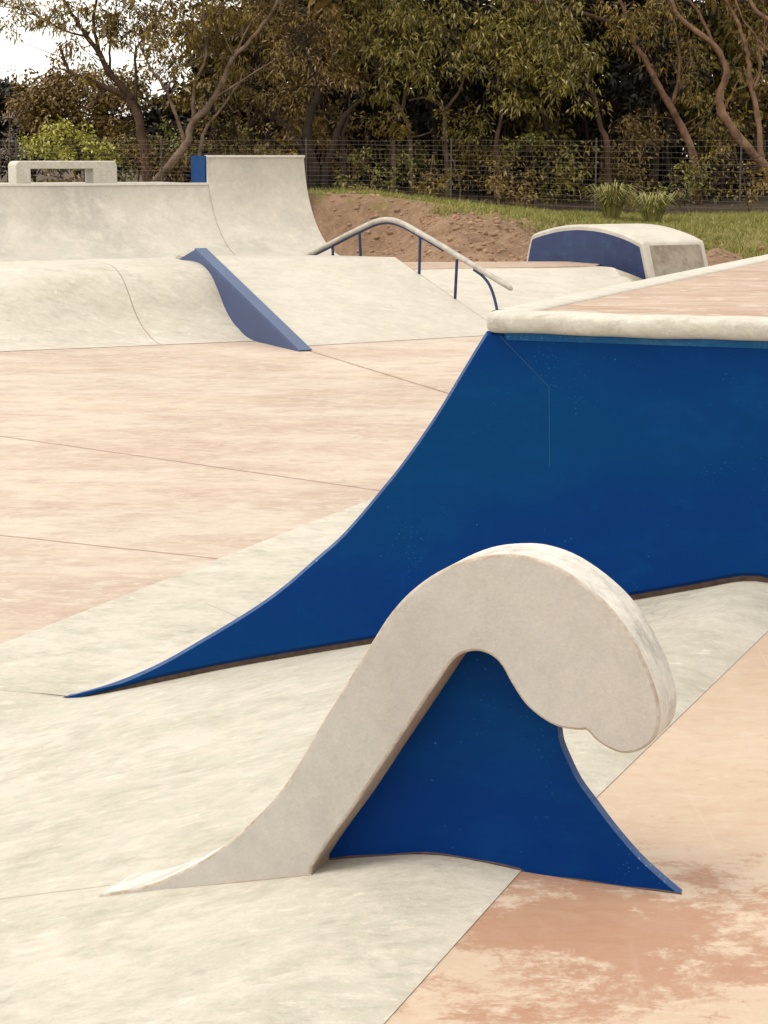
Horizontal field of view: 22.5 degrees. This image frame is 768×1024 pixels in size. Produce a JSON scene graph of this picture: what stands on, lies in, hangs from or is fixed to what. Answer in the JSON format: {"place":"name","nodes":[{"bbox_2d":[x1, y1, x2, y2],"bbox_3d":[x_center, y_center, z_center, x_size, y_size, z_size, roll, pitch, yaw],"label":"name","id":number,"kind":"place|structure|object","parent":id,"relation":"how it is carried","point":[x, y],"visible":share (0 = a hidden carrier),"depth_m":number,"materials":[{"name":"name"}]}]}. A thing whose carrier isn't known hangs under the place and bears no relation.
{"place":"outdoors","nodes":[
{"label":"outdoors","id":0,"kind":"place"},
{"bbox_2d":[0,336,482,695],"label":"pavement","id":1,"kind":"structure","parent":0,"point":[125,470],"depth_m":13.47,"materials":[{"name":"pink concrete"}]},
{"bbox_2d":[0,182,233,260],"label":"quarter pipe","id":2,"kind":"object","parent":1,"relation":"on","point":[39,221],"visible":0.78,"depth_m":38.57,"materials":[{"name":"grey concrete"}]},
{"bbox_2d":[8,161,116,183],"bbox_3d":[-6.632,-7.013,39.803,2.135,0.478,0.620,-5,11,-24],"label":"concrete bench","id":3,"kind":"object","parent":2,"relation":"on","point":[19,172],"visible":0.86,"depth_m":39.55,"materials":[{"name":"beige concrete"}]},
{"bbox_2d":[0,258,253,350],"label":"roller","id":4,"kind":"object","parent":1,"relation":"on","point":[64,304],"visible":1,"depth_m":21.63,"materials":[{"name":"beige concrete"}]},
{"bbox_2d":[180,248,311,351],"bbox_3d":[-1.689,-2.462,21.980,0.150,0.991,4.150,-5,11,-24],"label":"slanted ledge","id":5,"kind":"object","parent":1,"relation":"on","point":[252,316],"visible":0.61,"depth_m":21.56,"materials":[{"name":"blue paint"}]},
{"bbox_2d":[191,155,339,255],"bbox_3d":[-2.343,-6.294,39.738,2.224,2.102,3.424,-5,11,-24],"label":"quarter pipe","id":6,"kind":"object","parent":1,"relation":"on","point":[261,205],"visible":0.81,"depth_m":40.07,"materials":[{"name":"grey concrete"}]},
{"bbox_2d":[175,255,488,345],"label":"funbox bank","id":7,"kind":"structure","parent":1,"relation":"on","point":[308,300],"depth_m":22.47,"materials":[{"name":"beige concrete"}]},
{"bbox_2d":[303,217,512,309],"bbox_3d":[0.190,-2.957,23.515,0.068,1.263,4.059,-8,13,-38],"label":"handrail","id":8,"kind":"object","parent":7,"relation":"on","point":[441,246],"visible":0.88,"depth_m":23.16,"materials":[{"name":"metal"}]},
{"bbox_2d":[0,498,767,1023],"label":"concrete bank","id":9,"kind":"structure","parent":1,"relation":"on","point":[102,792],"depth_m":4.92,"materials":[{"name":"beige concrete"}]},
{"bbox_2d":[98,543,681,896],"bbox_3d":[-0.023,0.505,4.152,1.394,0.917,0.139,4,11,20],"label":"wave ledge","id":10,"kind":"object","parent":9,"relation":"on","point":[477,683],"visible":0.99,"depth_m":4.05,"materials":[{"name":"grey concrete"}]},
{"bbox_2d":[64,254,767,697],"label":"skate ramp","id":11,"kind":"structure","parent":1,"relation":"on","point":[618,434],"depth_m":6.41,"materials":[{"name":"blue paint"}]},
{"bbox_2d":[403,261,642,319],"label":"side bank","id":12,"kind":"structure","parent":1,"relation":"on","point":[529,282],"depth_m":24.82,"materials":[{"name":"beige concrete"}]},
{"bbox_2d":[526,223,707,278],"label":"arched block","id":13,"kind":"structure","parent":1,"relation":"on","point":[644,251],"depth_m":25.75,"materials":[{"name":"grey concrete"}]},
{"bbox_2d":[0,0,764,156],"label":"sky","id":14,"kind":"structure","parent":0,"point":[20,56],"materials":[{"name":"white"}]},
{"bbox_2d":[0,165,767,265],"bbox_3d":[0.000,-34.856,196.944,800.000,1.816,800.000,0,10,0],"label":"ground","id":15,"kind":"structure","parent":0,"point":[323,207],"depth_m":39.98,"materials":[{"name":"brown soil"}]},
{"bbox_2d":[0,103,46,182],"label":"shrub","id":16,"kind":"object","parent":15,"relation":"on","point":[4,151],"visible":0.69,"depth_m":49.06,"materials":[{"name":"green plant"}]},
{"bbox_2d":[8,169,123,181],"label":"shrub","id":17,"kind":"object","parent":15,"relation":"on","point":[61,173],"visible":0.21,"depth_m":47.43,"materials":[{"name":"green plant"}]},
{"bbox_2d":[17,114,134,179],"bbox_3d":[-8.027,-9.313,49.995,3.112,2.043,2.368,0,10,0],"label":"shrub","id":18,"kind":"object","parent":15,"relation":"on","point":[57,138],"visible":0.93,"depth_m":49.82,"materials":[{"name":"green plant"}]},
{"bbox_2d":[1,49,160,181],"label":"rounded tree","id":19,"kind":"object","parent":15,"relation":"on","point":[59,94],"visible":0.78,"depth_m":54.25,"materials":[{"name":"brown plant"}]},
{"bbox_2d":[0,0,191,181],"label":"gum tree","id":20,"kind":"object","parent":15,"relation":"on","point":[110,30],"visible":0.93,"depth_m":47.56,"materials":[{"name":"brown plant"}]},
{"bbox_2d":[0,73,246,182],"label":"rounded tree","id":21,"kind":"object","parent":15,"relation":"on","point":[154,114],"visible":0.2,"depth_m":57.97,"materials":[{"name":"green plant"}]},
{"bbox_2d":[103,120,176,181],"bbox_3d":[-6.369,-9.130,49.758,1.794,2.193,1.632,4,11,22],"label":"shrub","id":22,"kind":"object","parent":15,"relation":"on","point":[128,144],"visible":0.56,"depth_m":49.63,"materials":[{"name":"green plant"}]},
{"bbox_2d":[124,147,170,181],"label":"shrub","id":23,"kind":"object","parent":15,"relation":"on","point":[144,166],"visible":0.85,"depth_m":47.05,"materials":[{"name":"green plant"}]},
{"bbox_2d":[148,132,207,182],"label":"shrub","id":24,"kind":"object","parent":15,"relation":"on","point":[177,173],"visible":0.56,"depth_m":49.38,"materials":[{"name":"green plant"}]},
{"bbox_2d":[116,114,271,181],"bbox_3d":[-5.452,-9.542,51.029,4.971,2.159,2.119,-2,11,-13],"label":"shrub","id":25,"kind":"object","parent":15,"relation":"on","point":[165,133],"visible":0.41,"depth_m":50.96,"materials":[{"name":"green plant"}]},
{"bbox_2d":[122,0,279,181],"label":"gum tree","id":26,"kind":"object","parent":15,"relation":"on","point":[169,166],"visible":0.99,"depth_m":47.09,"materials":[{"name":"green plant"}]},
{"bbox_2d":[151,0,286,154],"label":"gum tree","id":27,"kind":"object","parent":15,"relation":"on","point":[200,99],"visible":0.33,"depth_m":53.69,"materials":[{"name":"green plant"}]},
{"bbox_2d":[190,109,263,165],"bbox_3d":[-4.069,-9.258,49.925,1.945,2.386,1.486,0,10,0],"label":"shrub","id":28,"kind":"object","parent":15,"relation":"on","point":[222,129],"visible":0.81,"depth_m":49.64,"materials":[{"name":"green plant"}]},
{"bbox_2d":[166,10,316,182],"bbox_3d":[-4.315,-12.536,59.962,5.089,6.223,5.553,5,12,25],"label":"gum tree","id":29,"kind":"object","parent":15,"relation":"on","point":[196,71],"visible":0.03,"depth_m":58.41,"materials":[{"name":"green plant"}]},
{"bbox_2d":[183,0,306,154],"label":"gum tree","id":30,"kind":"object","parent":15,"relation":"on","point":[267,4],"visible":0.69,"depth_m":49.43,"materials":[{"name":"green plant"}]},
{"bbox_2d":[200,0,325,154],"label":"gum tree","id":31,"kind":"object","parent":15,"relation":"on","point":[264,116],"visible":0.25,"depth_m":54.80,"materials":[{"name":"green plant"}]},
{"bbox_2d":[246,123,298,154],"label":"shrub","id":32,"kind":"object","parent":15,"relation":"on","point":[279,151],"visible":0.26,"depth_m":47.08,"materials":[{"name":"green plant"}]},
{"bbox_2d":[270,105,340,165],"bbox_3d":[-2.069,-8.982,48.139,1.487,2.413,1.640,-10,14,-42],"label":"shrub","id":33,"kind":"object","parent":15,"relation":"on","point":[300,119],"visible":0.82,"depth_m":47.98,"materials":[{"name":"green plant"}]},
{"bbox_2d":[245,0,368,190],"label":"gum tree","id":34,"kind":"object","parent":15,"relation":"on","point":[305,65],"visible":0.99,"depth_m":47.41,"materials":[{"name":"green plant"}]},
{"bbox_2d":[243,0,372,183],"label":"gum tree","id":35,"kind":"object","parent":15,"relation":"on","point":[333,181],"visible":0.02,"depth_m":58.44,"materials":[{"name":"green plant"}]},
{"bbox_2d":[259,0,407,187],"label":"gum tree","id":36,"kind":"object","parent":15,"relation":"on","point":[333,123],"visible":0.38,"depth_m":52.74,"materials":[{"name":"green plant"}]},
{"bbox_2d":[319,143,375,186],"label":"shrub","id":37,"kind":"object","parent":15,"relation":"on","point":[357,165],"visible":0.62,"depth_m":48.48,"materials":[{"name":"green plant"}]},
{"bbox_2d":[334,167,387,191],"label":"shrub","id":38,"kind":"object","parent":15,"relation":"on","point":[345,183],"visible":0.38,"depth_m":47.05,"materials":[{"name":"green plant"}]},
{"bbox_2d":[316,0,431,185],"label":"gum tree","id":39,"kind":"object","parent":15,"relation":"on","point":[361,178],"visible":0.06,"depth_m":58.90,"materials":[{"name":"green plant"}]},
{"bbox_2d":[313,0,447,188],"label":"gum tree","id":40,"kind":"object","parent":15,"relation":"on","point":[360,138],"visible":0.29,"depth_m":54.94,"materials":[{"name":"green plant"}]},
{"bbox_2d":[347,107,414,192],"bbox_3d":[-0.047,-9.080,48.844,1.872,2.385,1.566,3,11,17],"label":"tree","id":41,"kind":"object","parent":15,"relation":"on","point":[387,132],"visible":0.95,"depth_m":48.54,"materials":[{"name":"green plant"}]},
{"bbox_2d":[346,138,418,193],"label":"shrub","id":42,"kind":"object","parent":15,"relation":"on","point":[375,170],"visible":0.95,"depth_m":47.78,"materials":[{"name":"green plant"}]},
{"bbox_2d":[0,138,767,214],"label":"wire fence","id":43,"kind":"object","parent":15,"relation":"on","point":[451,160],"visible":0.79,"depth_m":45.86,"materials":[{"name":"metal"}]},
{"bbox_2d":[330,0,485,198],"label":"gum tree","id":44,"kind":"object","parent":15,"relation":"on","point":[377,54],"visible":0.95,"depth_m":47.82,"materials":[{"name":"green plant"}]},
{"bbox_2d":[378,133,442,194],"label":"shrub","id":45,"kind":"object","parent":15,"relation":"on","point":[415,151],"visible":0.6,"depth_m":49.69,"materials":[{"name":"green plant"}]},
{"bbox_2d":[408,167,465,198],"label":"shrub","id":46,"kind":"object","parent":15,"relation":"on","point":[427,191],"visible":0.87,"depth_m":46.95,"materials":[{"name":"green plant"}]},
{"bbox_2d":[371,0,502,192],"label":"gum tree","id":47,"kind":"object","parent":15,"relation":"on","point":[425,120],"visible":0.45,"depth_m":53.80,"materials":[{"name":"green plant"}]},
{"bbox_2d":[384,0,497,192],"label":"gum tree","id":48,"kind":"object","parent":15,"relation":"on","point":[440,156],"visible":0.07,"depth_m":58.79,"materials":[{"name":"green plant"}]},
{"bbox_2d":[431,100,496,200],"bbox_3d":[2.014,-9.137,48.796,1.684,2.518,1.357,0,10,0],"label":"tree","id":49,"kind":"object","parent":15,"relation":"on","point":[471,118],"visible":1,"depth_m":48.64,"materials":[{"name":"green plant"}]},
{"bbox_2d":[431,132,520,200],"bbox_3d":[2.344,-8.857,49.272,2.298,1.813,1.546,0,10,0],"label":"tree","id":50,"kind":"object","parent":15,"relation":"on","point":[481,148],"visible":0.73,"depth_m":49.19,"materials":[{"name":"green plant"}]},
{"bbox_2d":[423,152,559,208],"bbox_3d":[2.671,-8.215,48.319,3.377,1.620,1.705,0,10,0],"label":"shrub","id":51,"kind":"object","parent":15,"relation":"on","point":[459,182],"visible":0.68,"depth_m":48.12,"materials":[{"name":"green plant"}]},
{"bbox_2d":[426,0,569,192],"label":"gum tree","id":52,"kind":"object","parent":15,"relation":"on","point":[490,111],"visible":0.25,"depth_m":54.86,"materials":[{"name":"green plant"}]},
{"bbox_2d":[481,152,543,206],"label":"shrub","id":53,"kind":"object","parent":15,"relation":"on","point":[515,195],"visible":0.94,"depth_m":46.96,"materials":[{"name":"green plant"}]},
{"bbox_2d":[455,0,577,198],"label":"gum tree","id":54,"kind":"object","parent":15,"relation":"on","point":[521,168],"visible":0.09,"depth_m":58.79,"materials":[{"name":"green plant"}]},
{"bbox_2d":[428,0,619,204],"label":"gum tree","id":55,"kind":"object","parent":15,"relation":"on","point":[544,18],"visible":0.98,"depth_m":47.24,"materials":[{"name":"green plant"}]},
{"bbox_2d":[499,130,553,203],"bbox_3d":[3.535,-8.576,47.930,1.344,1.822,0.733,0,10,0],"label":"tree","id":56,"kind":"object","parent":15,"relation":"on","point":[529,139],"visible":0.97,"depth_m":47.78,"materials":[{"name":"plant"}]},
{"bbox_2d":[326,191,767,265],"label":"dirt clods","id":57,"kind":"object","parent":15,"relation":"on","point":[456,227],"visible":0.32,"depth_m":35.89,"materials":[{"name":"soil"}]},
{"bbox_2d":[488,0,614,192],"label":"gum tree","id":58,"kind":"object","parent":15,"relation":"on","point":[548,132],"visible":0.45,"depth_m":53.89,"materials":[{"name":"green plant"}]},
{"bbox_2d":[518,139,594,206],"bbox_3d":[4.454,-8.427,48.112,1.760,1.748,1.682,9,14,42],"label":"shrub","id":59,"kind":"object","parent":15,"relation":"on","point":[571,169],"visible":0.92,"depth_m":47.89,"materials":[{"name":"green plant"}]},
{"bbox_2d":[530,0,648,196],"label":"gum tree","id":60,"kind":"object","parent":15,"relation":"on","point":[590,180],"visible":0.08,"depth_m":58.81,"materials":[{"name":"green plant"}]},
{"bbox_2d":[542,0,658,192],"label":"gum tree","id":61,"kind":"object","parent":15,"relation":"on","point":[593,34],"visible":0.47,"depth_m":54.78,"materials":[{"name":"green plant"}]},
{"bbox_2d":[578,181,646,219],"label":"tussock plant","id":62,"kind":"object","parent":15,"relation":"on","point":[611,203],"visible":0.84,"depth_m":43.23,"materials":[{"name":"green plant"}]},
{"bbox_2d":[581,132,658,191],"bbox_3d":[5.933,-8.722,48.660,1.994,1.738,1.397,0,10,0],"label":"shrub","id":63,"kind":"object","parent":15,"relation":"on","point":[616,174],"visible":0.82,"depth_m":48.55,"materials":[{"name":"green plant"}]},
{"bbox_2d":[616,182,671,212],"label":"shrub","id":64,"kind":"object","parent":15,"relation":"on","point":[632,202],"visible":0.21,"depth_m":46.94,"materials":[{"name":"green plant"}]},
{"bbox_2d":[608,102,682,192],"bbox_3d":[6.571,-9.239,49.367,1.850,2.532,1.742,-8,13,-36],"label":"tree","id":65,"kind":"object","parent":15,"relation":"on","point":[634,124],"visible":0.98,"depth_m":49.17,"materials":[{"name":"green plant"}]},
{"bbox_2d":[584,0,726,204],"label":"gum tree","id":66,"kind":"object","parent":15,"relation":"on","point":[670,106],"visible":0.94,"depth_m":47.92,"materials":[{"name":"green plant"}]},
{"bbox_2d":[621,190,690,222],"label":"tussock plant","id":67,"kind":"object","parent":15,"relation":"on","point":[652,207],"visible":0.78,"depth_m":42.50,"materials":[{"name":"green plant"}]},
{"bbox_2d":[594,0,727,192],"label":"gum tree","id":68,"kind":"object","parent":15,"relation":"on","point":[650,87],"visible":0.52,"depth_m":53.74,"materials":[{"name":"green plant"}]},
{"bbox_2d":[610,0,732,196],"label":"gum tree","id":69,"kind":"object","parent":15,"relation":"on","point":[675,154],"visible":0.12,"depth_m":59.03,"materials":[{"name":"green plant"}]},
{"bbox_2d":[653,161,701,206],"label":"shrub","id":70,"kind":"object","parent":15,"relation":"on","point":[676,191],"visible":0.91,"depth_m":47.30,"materials":[{"name":"green plant"}]},
{"bbox_2d":[670,153,730,210],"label":"shrub","id":71,"kind":"object","parent":15,"relation":"on","point":[700,177],"visible":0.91,"depth_m":47.88,"materials":[{"name":"green plant"}]},
{"bbox_2d":[654,0,767,192],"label":"gum tree","id":72,"kind":"object","parent":15,"relation":"on","point":[711,86],"visible":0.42,"depth_m":54.65,"materials":[{"name":"green plant"}]},
{"bbox_2d":[669,0,767,193],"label":"gum tree","id":73,"kind":"object","parent":15,"relation":"on","point":[733,130],"visible":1,"depth_m":46.80,"materials":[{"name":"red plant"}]},
{"bbox_2d":[690,84,752,200],"bbox_3d":[8.666,-9.487,49.527,1.577,2.968,1.612,0,10,0],"label":"tree","id":74,"kind":"object","parent":15,"relation":"on","point":[723,129],"visible":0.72,"depth_m":49.39,"materials":[{"name":"green plant"}]},
{"bbox_2d":[680,0,767,197],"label":"gum tree","id":75,"kind":"object","parent":15,"relation":"on","point":[745,158],"visible":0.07,"depth_m":58.72,"materials":[{"name":"green plant"}]},
{"bbox_2d":[704,0,767,192],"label":"gum tree","id":76,"kind":"object","parent":15,"relation":"on","point":[733,34],"visible":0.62,"depth_m":53.69,"materials":[{"name":"green plant"}]},
{"bbox_2d":[706,139,767,212],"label":"shrub","id":77,"kind":"object","parent":15,"relation":"on","point":[760,186],"visible":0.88,"depth_m":46.77,"materials":[{"name":"green plant"}]},
{"bbox_2d":[307,186,767,258],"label":"grass","id":78,"kind":"structure","parent":0,"point":[751,221],"depth_m":40.82,"materials":[{"name":"green plant"}]},
{"bbox_2d":[384,631,767,1023],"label":"pavement","id":79,"kind":"structure","parent":0,"point":[683,799],"depth_m":3.88,"materials":[{"name":"pink concrete"}]}
]}

